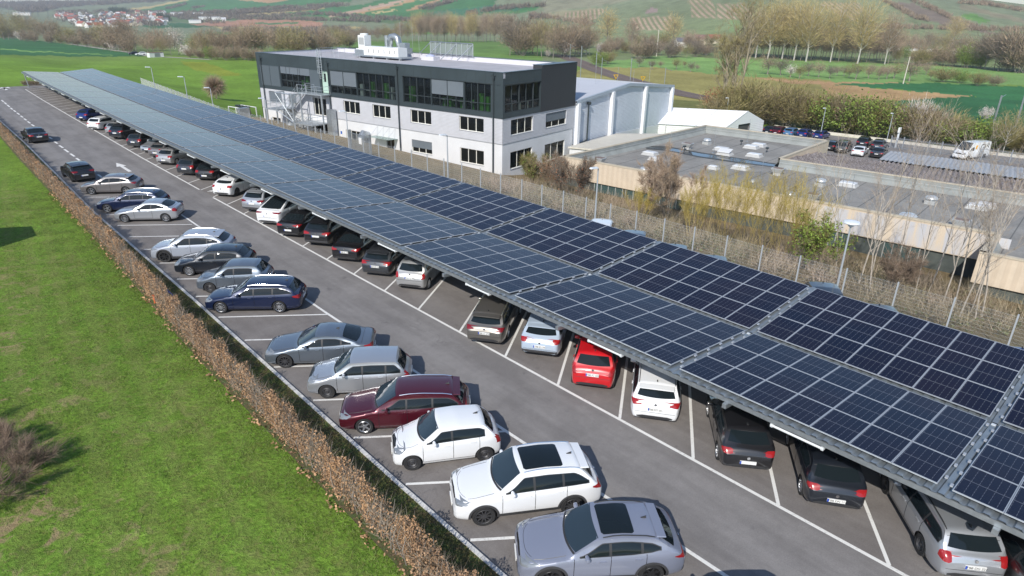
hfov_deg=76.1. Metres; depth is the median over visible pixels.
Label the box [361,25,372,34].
tree
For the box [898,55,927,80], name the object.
tree
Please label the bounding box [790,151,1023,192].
old shed
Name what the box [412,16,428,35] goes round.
tree
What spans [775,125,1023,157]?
guard wall
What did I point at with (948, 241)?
tree
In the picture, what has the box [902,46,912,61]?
tree
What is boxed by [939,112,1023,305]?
tree
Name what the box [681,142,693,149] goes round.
box vent
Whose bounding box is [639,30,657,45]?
shrub
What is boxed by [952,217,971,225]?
box vent
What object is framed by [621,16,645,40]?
tree
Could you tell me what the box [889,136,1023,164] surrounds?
bar fence
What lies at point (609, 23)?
tree
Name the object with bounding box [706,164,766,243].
shrub
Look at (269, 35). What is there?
tree
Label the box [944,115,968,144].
tree
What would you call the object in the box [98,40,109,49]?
shrub
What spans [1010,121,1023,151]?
shrub
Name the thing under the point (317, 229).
parked car
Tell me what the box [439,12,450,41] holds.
tree
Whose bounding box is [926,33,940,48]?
tree
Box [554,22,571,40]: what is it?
tree
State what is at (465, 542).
kerb
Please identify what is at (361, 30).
tree
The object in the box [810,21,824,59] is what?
tree
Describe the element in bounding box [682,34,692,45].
tree
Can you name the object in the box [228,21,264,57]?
tree
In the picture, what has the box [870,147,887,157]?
parked car
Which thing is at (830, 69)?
tree
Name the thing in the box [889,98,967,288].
tree
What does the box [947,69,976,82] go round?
shrub
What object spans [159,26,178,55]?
tree
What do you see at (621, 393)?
bay markings
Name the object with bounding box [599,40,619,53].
shrub
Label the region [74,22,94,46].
tree
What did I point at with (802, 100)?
tree
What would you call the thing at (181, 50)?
shrub
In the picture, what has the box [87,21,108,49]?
tree
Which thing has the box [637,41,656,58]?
shrub
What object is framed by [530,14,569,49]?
tree
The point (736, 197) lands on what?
shrub
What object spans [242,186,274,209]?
parked car
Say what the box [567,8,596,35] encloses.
tree
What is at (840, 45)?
tree
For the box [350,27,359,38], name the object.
tree
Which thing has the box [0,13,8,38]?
tree
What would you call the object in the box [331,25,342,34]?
tree
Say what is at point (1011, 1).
sky
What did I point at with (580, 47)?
shrub
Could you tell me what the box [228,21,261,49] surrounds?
tree
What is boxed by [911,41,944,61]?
shrub
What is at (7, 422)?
shrub
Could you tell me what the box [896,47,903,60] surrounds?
tree
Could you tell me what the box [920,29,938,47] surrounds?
tree
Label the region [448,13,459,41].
tree
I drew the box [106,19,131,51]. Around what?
tree
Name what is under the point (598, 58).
shrub
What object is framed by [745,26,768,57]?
tree
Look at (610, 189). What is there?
window
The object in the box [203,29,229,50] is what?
tree
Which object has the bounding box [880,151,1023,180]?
grey shed
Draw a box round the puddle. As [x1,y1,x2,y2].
[647,147,778,166]
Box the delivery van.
[952,140,991,159]
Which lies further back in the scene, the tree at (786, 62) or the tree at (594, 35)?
the tree at (594, 35)
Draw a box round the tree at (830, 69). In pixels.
[825,65,838,78]
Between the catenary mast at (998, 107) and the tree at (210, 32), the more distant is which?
the tree at (210, 32)
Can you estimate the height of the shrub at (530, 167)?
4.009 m
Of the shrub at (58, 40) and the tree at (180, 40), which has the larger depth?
the shrub at (58, 40)
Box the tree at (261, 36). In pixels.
[248,23,277,48]
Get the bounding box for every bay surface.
[24,87,1018,575]
[90,204,721,575]
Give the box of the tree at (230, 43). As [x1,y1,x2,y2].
[219,29,237,48]
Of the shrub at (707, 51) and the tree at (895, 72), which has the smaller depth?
the tree at (895, 72)
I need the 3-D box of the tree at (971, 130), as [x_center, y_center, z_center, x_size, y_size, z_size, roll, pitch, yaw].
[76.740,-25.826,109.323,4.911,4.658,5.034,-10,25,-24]
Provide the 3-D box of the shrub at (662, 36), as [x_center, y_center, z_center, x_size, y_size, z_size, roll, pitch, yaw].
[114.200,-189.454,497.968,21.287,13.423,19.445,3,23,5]
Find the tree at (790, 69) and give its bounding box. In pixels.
[785,64,797,76]
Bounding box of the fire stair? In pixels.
[264,83,330,133]
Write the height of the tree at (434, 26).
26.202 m
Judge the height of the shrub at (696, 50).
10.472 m
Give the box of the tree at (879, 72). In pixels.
[873,65,887,79]
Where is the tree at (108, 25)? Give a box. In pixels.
[92,15,123,49]
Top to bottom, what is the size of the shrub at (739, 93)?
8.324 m
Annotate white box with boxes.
[146,52,163,57]
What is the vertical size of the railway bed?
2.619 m
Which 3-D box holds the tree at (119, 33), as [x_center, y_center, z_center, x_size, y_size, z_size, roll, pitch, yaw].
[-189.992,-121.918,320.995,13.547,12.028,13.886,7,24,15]
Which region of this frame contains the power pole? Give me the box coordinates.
[902,57,913,83]
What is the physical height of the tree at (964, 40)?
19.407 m
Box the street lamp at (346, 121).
[339,110,349,147]
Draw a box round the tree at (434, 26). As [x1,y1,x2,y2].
[429,14,440,40]
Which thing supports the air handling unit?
on the office building
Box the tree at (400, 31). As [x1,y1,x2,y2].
[394,20,406,38]
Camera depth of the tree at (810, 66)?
272.35 m
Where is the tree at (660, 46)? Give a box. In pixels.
[655,39,667,51]
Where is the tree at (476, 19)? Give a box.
[466,10,480,41]
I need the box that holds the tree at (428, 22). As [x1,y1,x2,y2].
[425,6,435,40]
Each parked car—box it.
[20,127,48,142]
[60,160,95,181]
[76,108,102,119]
[80,173,144,194]
[87,115,116,129]
[96,188,170,212]
[105,121,117,133]
[108,122,136,138]
[114,198,184,222]
[126,132,150,145]
[135,52,146,54]
[140,137,158,150]
[148,141,169,156]
[151,227,236,261]
[156,146,190,164]
[174,243,256,275]
[176,156,203,173]
[195,162,227,179]
[196,257,274,292]
[205,274,307,312]
[212,174,250,195]
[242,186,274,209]
[256,195,298,222]
[265,322,376,367]
[277,208,317,234]
[304,216,347,243]
[307,346,412,398]
[332,227,376,259]
[339,374,470,433]
[362,242,408,274]
[391,404,500,470]
[396,255,441,288]
[449,441,601,525]
[467,294,521,342]
[514,500,684,575]
[521,309,567,354]
[571,334,618,387]
[591,218,614,227]
[624,229,647,236]
[630,359,680,420]
[668,243,687,248]
[705,254,726,260]
[706,393,774,469]
[763,125,774,132]
[772,126,785,133]
[783,127,798,135]
[785,425,866,508]
[797,128,813,136]
[804,281,842,295]
[812,130,830,138]
[828,140,836,150]
[834,139,852,153]
[851,145,868,156]
[856,136,872,147]
[869,303,898,312]
[870,139,887,149]
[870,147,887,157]
[879,468,1007,575]
[986,514,1023,575]
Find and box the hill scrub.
[531,0,1023,31]
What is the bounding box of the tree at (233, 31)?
[226,24,240,57]
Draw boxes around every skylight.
[421,54,439,60]
[641,150,659,155]
[708,165,719,169]
[714,146,728,150]
[716,148,733,156]
[730,164,749,170]
[743,144,759,149]
[745,152,763,157]
[752,142,766,147]
[837,180,858,188]
[965,202,988,210]
[978,201,996,209]
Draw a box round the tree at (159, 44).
[152,37,167,50]
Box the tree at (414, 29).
[409,16,418,37]
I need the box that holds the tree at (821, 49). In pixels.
[814,26,832,58]
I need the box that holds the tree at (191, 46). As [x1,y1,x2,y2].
[183,38,198,49]
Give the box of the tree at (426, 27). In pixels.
[423,13,430,40]
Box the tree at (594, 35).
[580,22,604,55]
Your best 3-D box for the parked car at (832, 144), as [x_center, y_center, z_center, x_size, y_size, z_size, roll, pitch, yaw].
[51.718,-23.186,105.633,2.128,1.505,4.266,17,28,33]
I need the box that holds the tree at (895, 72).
[887,62,904,77]
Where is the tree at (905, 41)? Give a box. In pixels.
[892,26,912,59]
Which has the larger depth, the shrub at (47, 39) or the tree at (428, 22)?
the tree at (428, 22)
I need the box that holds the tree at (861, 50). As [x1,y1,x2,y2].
[854,38,868,61]
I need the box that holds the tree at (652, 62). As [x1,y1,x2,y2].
[648,59,658,67]
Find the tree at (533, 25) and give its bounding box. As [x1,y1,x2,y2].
[515,10,548,53]
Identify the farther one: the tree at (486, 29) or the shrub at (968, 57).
the tree at (486, 29)
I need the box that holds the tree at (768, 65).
[756,54,779,73]
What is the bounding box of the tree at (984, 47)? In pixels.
[966,26,1011,68]
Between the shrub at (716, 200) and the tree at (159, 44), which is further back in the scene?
the tree at (159, 44)
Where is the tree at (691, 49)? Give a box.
[681,41,693,56]
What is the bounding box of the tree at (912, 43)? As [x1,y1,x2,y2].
[905,32,919,50]
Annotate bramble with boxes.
[458,168,1023,338]
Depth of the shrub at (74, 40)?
411.57 m
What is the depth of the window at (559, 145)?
85.54 m
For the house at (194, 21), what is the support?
on the ground at (64, 550)
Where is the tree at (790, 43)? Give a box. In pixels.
[777,30,806,53]
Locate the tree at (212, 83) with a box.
[201,73,229,98]
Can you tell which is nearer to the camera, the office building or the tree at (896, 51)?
the office building
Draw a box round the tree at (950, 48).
[948,36,963,51]
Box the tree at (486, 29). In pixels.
[477,12,492,41]
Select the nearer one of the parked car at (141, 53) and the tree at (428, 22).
the parked car at (141, 53)
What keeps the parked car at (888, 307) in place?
on the fence side aisle
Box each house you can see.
[13,12,30,14]
[84,22,92,27]
[188,20,200,22]
[674,37,688,45]
[707,34,718,42]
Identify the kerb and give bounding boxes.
[0,120,506,575]
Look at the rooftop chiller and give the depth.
97.69 m
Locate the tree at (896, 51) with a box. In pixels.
[890,47,901,60]
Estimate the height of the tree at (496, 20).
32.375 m
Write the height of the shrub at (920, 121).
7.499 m
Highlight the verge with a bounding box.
[0,122,498,575]
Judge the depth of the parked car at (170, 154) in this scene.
61.69 m
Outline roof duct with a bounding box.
[384,33,412,53]
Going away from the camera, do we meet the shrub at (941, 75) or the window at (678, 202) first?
the window at (678, 202)
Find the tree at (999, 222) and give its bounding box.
[971,149,1023,309]
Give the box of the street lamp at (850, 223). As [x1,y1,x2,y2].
[836,219,859,285]
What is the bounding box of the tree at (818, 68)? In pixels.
[812,61,827,76]
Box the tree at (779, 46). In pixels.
[773,23,786,56]
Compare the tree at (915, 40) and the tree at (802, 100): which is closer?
the tree at (802, 100)
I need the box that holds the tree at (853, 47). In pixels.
[849,29,867,59]
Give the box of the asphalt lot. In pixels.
[0,88,901,575]
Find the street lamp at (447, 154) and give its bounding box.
[439,134,448,177]
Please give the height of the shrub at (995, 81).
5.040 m
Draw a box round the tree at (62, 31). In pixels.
[54,24,69,36]
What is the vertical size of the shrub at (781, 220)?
7.420 m
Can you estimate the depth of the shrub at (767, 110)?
125.81 m
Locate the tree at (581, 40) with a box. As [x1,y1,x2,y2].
[567,22,591,53]
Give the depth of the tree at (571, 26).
383.20 m
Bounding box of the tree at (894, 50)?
[882,26,909,63]
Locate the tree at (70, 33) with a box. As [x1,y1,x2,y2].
[62,27,78,42]
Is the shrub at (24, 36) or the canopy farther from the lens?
the shrub at (24, 36)
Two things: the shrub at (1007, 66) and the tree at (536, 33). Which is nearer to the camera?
the shrub at (1007, 66)
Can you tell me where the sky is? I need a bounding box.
[0,0,1023,3]
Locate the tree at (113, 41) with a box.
[107,29,117,50]
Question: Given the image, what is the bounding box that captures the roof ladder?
[315,47,344,78]
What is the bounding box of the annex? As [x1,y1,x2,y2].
[568,133,659,153]
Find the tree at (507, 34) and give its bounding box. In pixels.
[495,12,524,51]
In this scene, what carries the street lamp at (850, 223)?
on the fence side aisle
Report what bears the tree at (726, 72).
on the ground at (64, 550)
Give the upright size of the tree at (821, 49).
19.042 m
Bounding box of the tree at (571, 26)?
[564,17,586,43]
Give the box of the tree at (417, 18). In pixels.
[411,5,423,40]
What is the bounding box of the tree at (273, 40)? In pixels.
[269,32,277,48]
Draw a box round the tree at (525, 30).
[517,19,533,54]
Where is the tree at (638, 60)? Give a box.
[633,56,647,64]
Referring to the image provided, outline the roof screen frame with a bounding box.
[420,41,472,60]
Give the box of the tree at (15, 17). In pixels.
[3,11,27,39]
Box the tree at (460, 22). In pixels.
[455,15,466,41]
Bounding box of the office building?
[237,47,577,174]
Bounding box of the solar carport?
[21,68,1023,538]
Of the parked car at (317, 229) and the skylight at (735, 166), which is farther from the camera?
the skylight at (735, 166)
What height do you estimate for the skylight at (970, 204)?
0.400 m
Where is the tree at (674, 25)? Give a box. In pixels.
[659,10,687,42]
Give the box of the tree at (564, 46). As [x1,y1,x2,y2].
[558,40,575,52]
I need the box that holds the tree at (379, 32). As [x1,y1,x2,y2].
[371,25,381,37]
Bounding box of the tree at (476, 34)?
[473,21,482,41]
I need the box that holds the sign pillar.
[894,127,901,147]
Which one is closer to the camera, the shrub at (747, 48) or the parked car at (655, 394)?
the parked car at (655, 394)
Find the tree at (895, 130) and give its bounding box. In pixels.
[872,96,951,274]
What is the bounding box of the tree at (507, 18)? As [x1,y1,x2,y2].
[501,13,515,30]
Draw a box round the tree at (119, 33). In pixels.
[109,29,137,43]
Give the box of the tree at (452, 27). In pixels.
[443,9,458,41]
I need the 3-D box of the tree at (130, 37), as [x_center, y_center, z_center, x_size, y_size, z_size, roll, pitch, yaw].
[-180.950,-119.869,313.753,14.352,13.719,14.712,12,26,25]
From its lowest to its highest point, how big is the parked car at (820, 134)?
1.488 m
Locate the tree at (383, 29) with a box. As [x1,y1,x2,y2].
[378,24,387,34]
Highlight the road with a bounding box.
[0,85,47,88]
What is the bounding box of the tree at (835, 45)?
[822,30,852,60]
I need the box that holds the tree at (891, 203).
[858,159,919,282]
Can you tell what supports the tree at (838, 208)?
on the ground at (64, 550)
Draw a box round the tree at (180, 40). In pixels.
[164,22,187,52]
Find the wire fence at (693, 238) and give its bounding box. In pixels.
[140,77,1023,345]
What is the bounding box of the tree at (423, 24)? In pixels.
[418,14,427,34]
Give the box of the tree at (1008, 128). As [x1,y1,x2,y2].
[985,106,1023,152]
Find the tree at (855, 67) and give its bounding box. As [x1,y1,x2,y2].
[845,59,867,78]
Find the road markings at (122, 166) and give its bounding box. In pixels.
[0,87,212,191]
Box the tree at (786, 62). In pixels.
[772,55,796,74]
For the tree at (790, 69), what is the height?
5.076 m
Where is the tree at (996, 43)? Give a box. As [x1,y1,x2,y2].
[982,25,1023,69]
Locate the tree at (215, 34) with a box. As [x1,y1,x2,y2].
[203,21,231,57]
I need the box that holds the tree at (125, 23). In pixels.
[106,17,146,39]
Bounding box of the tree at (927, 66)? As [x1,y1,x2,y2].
[919,62,935,74]
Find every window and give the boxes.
[269,91,282,103]
[280,66,310,89]
[314,97,326,115]
[314,125,327,132]
[330,71,356,95]
[344,101,359,114]
[346,130,359,139]
[356,72,395,100]
[373,104,390,119]
[403,76,430,104]
[410,110,431,125]
[412,139,431,154]
[431,79,463,108]
[460,116,483,133]
[461,148,483,165]
[464,82,490,112]
[505,81,539,112]
[510,147,530,169]
[511,116,531,135]
[545,110,565,128]
[545,140,563,159]
[594,183,622,196]
[625,189,655,204]
[659,197,692,211]
[823,231,847,248]
[881,242,920,259]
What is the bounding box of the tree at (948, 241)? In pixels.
[919,119,1021,293]
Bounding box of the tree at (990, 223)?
[959,178,1023,316]
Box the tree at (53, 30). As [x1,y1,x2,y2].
[34,16,63,42]
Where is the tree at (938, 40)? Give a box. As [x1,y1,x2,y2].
[930,33,947,48]
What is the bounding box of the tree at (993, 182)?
[941,116,1023,316]
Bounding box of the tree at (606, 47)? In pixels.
[600,42,612,51]
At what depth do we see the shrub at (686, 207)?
51.30 m
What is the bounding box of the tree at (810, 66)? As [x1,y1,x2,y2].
[801,60,816,75]
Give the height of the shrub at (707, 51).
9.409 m
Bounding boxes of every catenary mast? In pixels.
[992,95,1004,127]
[1014,97,1023,127]
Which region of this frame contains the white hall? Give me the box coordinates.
[572,77,674,144]
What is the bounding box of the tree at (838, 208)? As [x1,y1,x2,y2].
[806,123,857,269]
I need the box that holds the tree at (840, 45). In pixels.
[834,15,855,60]
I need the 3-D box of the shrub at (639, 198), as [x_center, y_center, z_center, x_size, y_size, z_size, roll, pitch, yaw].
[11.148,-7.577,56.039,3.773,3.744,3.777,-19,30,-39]
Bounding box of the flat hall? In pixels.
[562,125,1023,304]
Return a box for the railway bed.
[550,54,708,99]
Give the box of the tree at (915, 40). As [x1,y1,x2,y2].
[908,31,920,50]
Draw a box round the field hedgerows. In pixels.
[162,0,546,35]
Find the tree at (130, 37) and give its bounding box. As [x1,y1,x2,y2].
[117,27,151,48]
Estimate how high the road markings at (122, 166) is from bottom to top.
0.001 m
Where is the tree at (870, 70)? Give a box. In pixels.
[864,64,875,77]
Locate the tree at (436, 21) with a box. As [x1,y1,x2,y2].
[429,9,444,36]
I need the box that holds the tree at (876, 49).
[869,38,880,58]
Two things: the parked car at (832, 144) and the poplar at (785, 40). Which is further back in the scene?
the poplar at (785, 40)
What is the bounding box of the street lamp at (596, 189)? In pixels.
[589,167,598,217]
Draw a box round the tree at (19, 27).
[9,16,29,35]
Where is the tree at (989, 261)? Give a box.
[974,165,1023,318]
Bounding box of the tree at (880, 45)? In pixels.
[872,28,884,60]
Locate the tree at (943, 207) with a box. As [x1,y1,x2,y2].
[907,145,975,298]
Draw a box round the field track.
[71,44,213,59]
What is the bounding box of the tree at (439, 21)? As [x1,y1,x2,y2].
[433,10,447,41]
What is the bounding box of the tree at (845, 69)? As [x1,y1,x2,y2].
[840,64,852,75]
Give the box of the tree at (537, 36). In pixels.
[527,18,553,56]
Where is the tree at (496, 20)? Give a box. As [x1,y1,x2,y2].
[489,7,506,35]
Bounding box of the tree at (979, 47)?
[969,30,999,66]
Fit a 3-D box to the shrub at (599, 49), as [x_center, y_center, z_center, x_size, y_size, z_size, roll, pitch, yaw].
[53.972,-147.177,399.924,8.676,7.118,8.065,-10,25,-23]
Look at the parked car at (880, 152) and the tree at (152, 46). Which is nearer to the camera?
the parked car at (880, 152)
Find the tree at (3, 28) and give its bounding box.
[0,16,12,39]
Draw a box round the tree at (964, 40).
[947,30,974,50]
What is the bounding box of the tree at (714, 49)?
[710,45,718,53]
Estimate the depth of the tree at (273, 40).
318.28 m
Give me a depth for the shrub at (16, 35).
563.49 m
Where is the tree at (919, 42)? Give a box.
[913,36,930,50]
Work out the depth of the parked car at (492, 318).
29.54 m
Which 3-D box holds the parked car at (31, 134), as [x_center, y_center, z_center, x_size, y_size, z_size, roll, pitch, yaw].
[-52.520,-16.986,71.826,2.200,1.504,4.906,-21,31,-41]
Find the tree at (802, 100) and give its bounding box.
[785,88,821,126]
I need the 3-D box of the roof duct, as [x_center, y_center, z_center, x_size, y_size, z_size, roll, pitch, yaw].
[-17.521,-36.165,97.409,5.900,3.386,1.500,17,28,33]
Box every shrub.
[0,28,10,38]
[0,415,66,503]
[0,417,27,443]
[4,27,17,38]
[13,31,22,40]
[17,29,36,40]
[25,31,40,41]
[40,29,57,42]
[42,33,52,42]
[52,32,66,43]
[58,32,73,43]
[67,35,80,45]
[78,34,93,46]
[84,35,102,47]
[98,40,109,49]
[117,37,135,52]
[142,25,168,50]
[175,43,190,55]
[183,48,193,57]
[192,46,205,56]
[200,46,215,59]
[205,44,222,59]
[214,47,233,59]
[226,47,240,59]
[237,45,259,60]
[269,27,291,50]
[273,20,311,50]
[284,33,313,49]
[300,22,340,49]
[319,33,341,48]
[329,28,343,47]
[332,28,354,47]
[342,34,357,47]
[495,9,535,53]
[497,18,545,55]
[518,149,549,186]
[532,146,569,192]
[544,19,586,56]
[548,154,597,199]
[563,25,593,54]
[585,51,610,65]
[594,42,602,52]
[598,48,617,63]
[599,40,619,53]
[605,36,623,43]
[609,40,621,51]
[618,40,633,52]
[618,184,667,218]
[629,39,653,57]
[636,138,708,224]
[637,39,664,58]
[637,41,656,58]
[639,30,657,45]
[651,31,670,48]
[659,40,678,57]
[669,39,683,56]
[678,179,717,235]
[679,29,707,46]
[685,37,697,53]
[687,40,708,56]
[692,156,754,236]
[697,86,751,110]
[699,40,716,54]
[699,86,726,105]
[704,34,715,43]
[704,73,784,118]
[706,81,765,111]
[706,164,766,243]
[711,81,768,106]
[722,161,798,244]
[725,70,822,124]
[728,164,805,252]
[733,40,754,56]
[744,88,790,121]
[758,93,787,123]
[759,86,794,124]
[760,83,828,126]
[763,170,833,258]
[778,171,846,265]
[783,91,843,128]
[787,207,864,272]
[801,92,845,130]
[802,85,865,130]
[804,88,876,131]
[826,87,874,132]
[831,89,895,135]
[832,104,860,133]
[838,89,899,135]
[855,95,910,137]
[867,91,933,139]
[868,95,916,137]
[875,237,929,294]
[893,93,946,139]
[895,102,960,141]
[899,103,959,142]
[910,47,938,64]
[910,99,976,144]
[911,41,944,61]
[926,115,985,144]
[930,66,961,81]
[931,45,950,64]
[936,46,964,65]
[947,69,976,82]
[952,115,1015,147]
[953,42,983,67]
[957,47,982,67]
[964,71,991,84]
[970,46,994,67]
[978,106,994,118]
[987,37,1023,71]
[987,73,1006,85]
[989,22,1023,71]
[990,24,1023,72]
[990,127,1023,149]
[1005,129,1023,151]
[1009,134,1023,150]
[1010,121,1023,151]
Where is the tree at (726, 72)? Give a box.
[712,34,744,95]
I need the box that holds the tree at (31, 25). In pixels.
[21,17,42,40]
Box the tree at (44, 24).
[25,18,52,40]
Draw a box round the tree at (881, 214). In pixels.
[860,163,902,290]
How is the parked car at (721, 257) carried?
on the fence side aisle
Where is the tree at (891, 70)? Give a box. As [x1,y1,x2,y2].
[877,64,897,78]
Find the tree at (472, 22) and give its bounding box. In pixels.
[462,11,480,41]
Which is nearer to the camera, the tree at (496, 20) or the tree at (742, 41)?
the tree at (742, 41)
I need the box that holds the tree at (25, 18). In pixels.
[15,7,39,32]
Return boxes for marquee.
[572,108,763,136]
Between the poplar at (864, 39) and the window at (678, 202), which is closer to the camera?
the window at (678, 202)
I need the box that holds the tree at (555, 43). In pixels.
[538,20,571,56]
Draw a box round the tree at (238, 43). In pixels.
[232,32,250,59]
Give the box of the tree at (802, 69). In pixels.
[793,65,807,77]
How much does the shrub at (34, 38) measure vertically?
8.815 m
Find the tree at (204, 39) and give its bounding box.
[195,30,213,50]
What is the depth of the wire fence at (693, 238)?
46.09 m
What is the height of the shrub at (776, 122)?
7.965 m
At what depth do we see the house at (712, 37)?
612.10 m
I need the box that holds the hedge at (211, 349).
[0,119,481,575]
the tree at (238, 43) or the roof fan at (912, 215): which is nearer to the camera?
the roof fan at (912, 215)
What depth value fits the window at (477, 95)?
76.10 m
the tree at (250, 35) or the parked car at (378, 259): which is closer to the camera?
the parked car at (378, 259)
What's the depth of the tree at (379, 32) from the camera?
539.09 m
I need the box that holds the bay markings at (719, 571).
[117,214,728,575]
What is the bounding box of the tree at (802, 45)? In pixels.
[793,27,815,59]
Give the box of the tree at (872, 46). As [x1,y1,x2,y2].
[860,23,886,62]
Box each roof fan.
[702,138,711,144]
[814,178,826,186]
[899,212,917,217]
[923,195,937,204]
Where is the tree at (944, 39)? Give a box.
[939,33,953,47]
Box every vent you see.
[592,156,606,161]
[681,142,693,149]
[747,179,758,188]
[771,166,785,175]
[806,192,820,199]
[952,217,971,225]
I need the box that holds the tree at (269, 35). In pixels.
[261,24,276,49]
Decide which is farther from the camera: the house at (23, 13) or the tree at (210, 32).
the house at (23, 13)
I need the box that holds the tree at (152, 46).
[144,34,158,49]
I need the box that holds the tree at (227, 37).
[212,31,232,49]
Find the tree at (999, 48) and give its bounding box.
[982,25,1023,70]
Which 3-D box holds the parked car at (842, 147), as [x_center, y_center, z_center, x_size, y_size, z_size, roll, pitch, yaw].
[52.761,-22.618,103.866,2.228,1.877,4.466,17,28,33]
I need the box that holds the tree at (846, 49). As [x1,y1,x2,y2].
[840,34,856,60]
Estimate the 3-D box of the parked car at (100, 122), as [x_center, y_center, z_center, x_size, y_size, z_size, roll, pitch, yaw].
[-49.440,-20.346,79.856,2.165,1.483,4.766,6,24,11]
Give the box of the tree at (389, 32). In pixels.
[383,27,392,34]
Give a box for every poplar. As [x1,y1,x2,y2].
[745,2,774,57]
[750,0,796,57]
[769,0,821,58]
[777,0,822,60]
[785,0,840,61]
[817,0,859,61]
[839,0,896,63]
[874,7,912,63]
[940,15,971,43]
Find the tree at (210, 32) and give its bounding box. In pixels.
[205,27,218,39]
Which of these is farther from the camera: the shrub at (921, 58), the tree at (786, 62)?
the shrub at (921, 58)
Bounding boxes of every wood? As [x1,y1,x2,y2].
[0,0,148,11]
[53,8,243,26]
[107,6,171,20]
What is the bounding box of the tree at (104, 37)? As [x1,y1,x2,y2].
[97,26,115,49]
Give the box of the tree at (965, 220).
[943,173,1011,302]
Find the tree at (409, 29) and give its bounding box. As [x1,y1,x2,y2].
[401,19,412,37]
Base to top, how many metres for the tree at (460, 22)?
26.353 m
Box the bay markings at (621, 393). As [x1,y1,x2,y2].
[33,87,890,564]
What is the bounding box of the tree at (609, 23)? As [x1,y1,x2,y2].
[594,8,621,40]
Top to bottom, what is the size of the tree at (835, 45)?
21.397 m
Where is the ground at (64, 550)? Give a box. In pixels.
[0,0,1023,575]
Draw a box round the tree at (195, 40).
[188,31,204,50]
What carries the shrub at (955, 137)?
on the ground at (64, 550)
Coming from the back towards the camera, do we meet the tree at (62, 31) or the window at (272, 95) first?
the tree at (62, 31)
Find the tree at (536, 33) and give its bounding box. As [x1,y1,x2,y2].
[525,18,550,55]
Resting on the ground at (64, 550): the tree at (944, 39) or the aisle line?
the tree at (944, 39)
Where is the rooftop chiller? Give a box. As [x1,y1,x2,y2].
[356,33,370,49]
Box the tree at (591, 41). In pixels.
[575,24,602,53]
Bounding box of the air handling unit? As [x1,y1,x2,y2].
[353,46,412,60]
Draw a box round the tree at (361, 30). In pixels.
[357,24,368,32]
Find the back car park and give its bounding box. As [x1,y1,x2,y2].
[748,125,1023,167]
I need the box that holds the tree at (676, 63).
[671,56,684,69]
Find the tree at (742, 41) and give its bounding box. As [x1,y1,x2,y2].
[715,0,776,86]
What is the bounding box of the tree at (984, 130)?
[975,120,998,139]
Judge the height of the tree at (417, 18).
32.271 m
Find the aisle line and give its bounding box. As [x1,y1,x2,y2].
[25,89,908,575]
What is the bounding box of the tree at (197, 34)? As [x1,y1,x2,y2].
[189,25,209,49]
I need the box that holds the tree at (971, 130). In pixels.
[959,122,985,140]
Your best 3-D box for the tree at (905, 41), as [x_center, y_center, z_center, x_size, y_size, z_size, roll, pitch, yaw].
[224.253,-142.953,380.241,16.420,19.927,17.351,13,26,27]
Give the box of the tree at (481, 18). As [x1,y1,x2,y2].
[476,11,493,34]
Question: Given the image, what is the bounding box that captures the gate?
[348,129,371,154]
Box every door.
[321,70,328,92]
[388,140,394,148]
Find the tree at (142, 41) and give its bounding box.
[135,29,156,50]
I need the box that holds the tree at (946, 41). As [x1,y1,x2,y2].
[939,29,961,49]
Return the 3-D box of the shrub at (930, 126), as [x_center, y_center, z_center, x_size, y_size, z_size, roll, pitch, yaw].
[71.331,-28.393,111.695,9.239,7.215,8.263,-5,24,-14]
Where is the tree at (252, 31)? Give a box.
[236,15,266,48]

